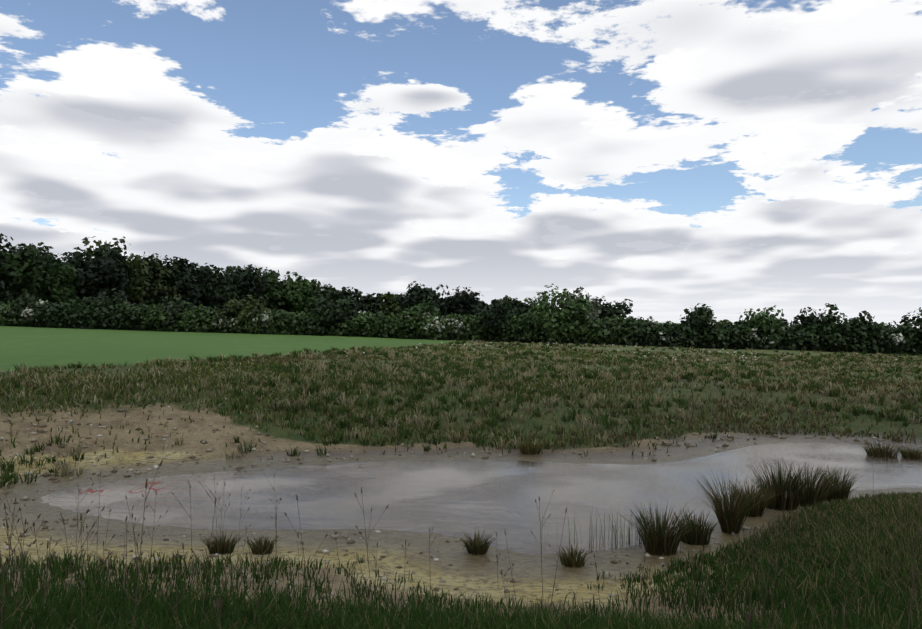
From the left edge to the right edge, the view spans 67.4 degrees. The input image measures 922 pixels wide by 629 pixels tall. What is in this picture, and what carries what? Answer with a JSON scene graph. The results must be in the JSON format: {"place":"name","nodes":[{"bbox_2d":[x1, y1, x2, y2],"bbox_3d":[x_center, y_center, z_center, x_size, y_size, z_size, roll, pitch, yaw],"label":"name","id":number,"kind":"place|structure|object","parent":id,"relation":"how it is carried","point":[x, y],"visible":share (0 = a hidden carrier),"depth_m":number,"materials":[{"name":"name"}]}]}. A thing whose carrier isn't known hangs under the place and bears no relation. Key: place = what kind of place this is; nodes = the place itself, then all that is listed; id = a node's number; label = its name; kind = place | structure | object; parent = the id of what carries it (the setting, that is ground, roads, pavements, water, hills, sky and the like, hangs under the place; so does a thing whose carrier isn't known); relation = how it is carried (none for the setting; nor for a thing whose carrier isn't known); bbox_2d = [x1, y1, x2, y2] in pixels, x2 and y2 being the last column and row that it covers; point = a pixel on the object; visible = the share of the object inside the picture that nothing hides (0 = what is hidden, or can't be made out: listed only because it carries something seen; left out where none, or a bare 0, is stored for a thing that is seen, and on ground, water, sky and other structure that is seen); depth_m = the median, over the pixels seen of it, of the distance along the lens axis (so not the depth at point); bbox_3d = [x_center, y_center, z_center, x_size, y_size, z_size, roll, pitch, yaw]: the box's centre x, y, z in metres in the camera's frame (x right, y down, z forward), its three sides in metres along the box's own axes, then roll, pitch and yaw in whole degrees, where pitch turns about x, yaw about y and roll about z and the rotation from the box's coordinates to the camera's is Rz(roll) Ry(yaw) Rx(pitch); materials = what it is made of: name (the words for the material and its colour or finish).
{"place":"outdoors","nodes":[
{"label":"outdoors","id":0,"kind":"place"},
{"bbox_2d":[0,314,921,628],"bbox_3d":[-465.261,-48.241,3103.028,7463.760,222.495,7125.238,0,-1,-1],"label":"ground","id":1,"kind":"structure","parent":0,"point":[70,346],"depth_m":16.42,"materials":[{"name":"beige soil"}]},
{"bbox_2d":[0,233,901,328],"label":"woodland trees","id":2,"kind":"object","parent":1,"relation":"on","point":[147,280],"depth_m":151.81,"materials":[{"name":"green plant"}]},
{"bbox_2d":[0,339,921,488],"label":"grass bank tufts","id":3,"kind":"object","parent":1,"relation":"on","point":[646,369],"visible":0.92,"depth_m":23.19,"materials":[{"name":"green plant"}]},
{"bbox_2d":[0,490,921,628],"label":"grass","id":4,"kind":"structure","parent":1,"relation":"on","point":[872,532],"depth_m":5.77,"materials":[{"name":"green plant"}]},
{"bbox_2d":[0,452,921,628],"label":"dry stems","id":5,"kind":"object","parent":1,"relation":"on","point":[219,603],"visible":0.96,"depth_m":5.10,"materials":[{"name":"brown plant"}]},
{"bbox_2d":[0,398,921,617],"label":"pebbles","id":6,"kind":"object","parent":1,"relation":"on","point":[192,457],"visible":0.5,"depth_m":13.95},
{"bbox_2d":[0,296,921,354],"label":"hedge","id":7,"kind":"object","parent":1,"relation":"on","point":[357,322],"depth_m":77.68,"materials":[{"name":"green plant"}]},
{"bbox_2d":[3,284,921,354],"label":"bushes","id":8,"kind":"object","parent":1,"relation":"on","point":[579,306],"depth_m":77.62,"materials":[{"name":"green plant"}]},
{"bbox_2d":[201,438,921,567],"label":"rush tussocks","id":9,"kind":"object","parent":1,"relation":"on","point":[728,517],"visible":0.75,"depth_m":10.22,"materials":[{"name":"green plant"}]},
{"bbox_2d":[541,497,708,551],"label":"reeds","id":10,"kind":"object","parent":1,"relation":"on","point":[628,531],"visible":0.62,"depth_m":9.65,"materials":[{"name":"green plant"}]},
{"bbox_2d":[363,342,896,360],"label":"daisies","id":11,"kind":"object","parent":1,"relation":"on","point":[612,344],"visible":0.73,"depth_m":59.58,"materials":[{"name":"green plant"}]},
{"bbox_2d":[0,0,921,327],"label":"sky","id":12,"kind":"structure","parent":0,"point":[666,157],"materials":[{"name":"white"}]},
{"bbox_2d":[41,442,921,553],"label":"pond water","id":13,"kind":"structure","parent":0,"point":[459,498],"depth_m":12.71,"materials":[{"name":"grey liquid"}]}
]}

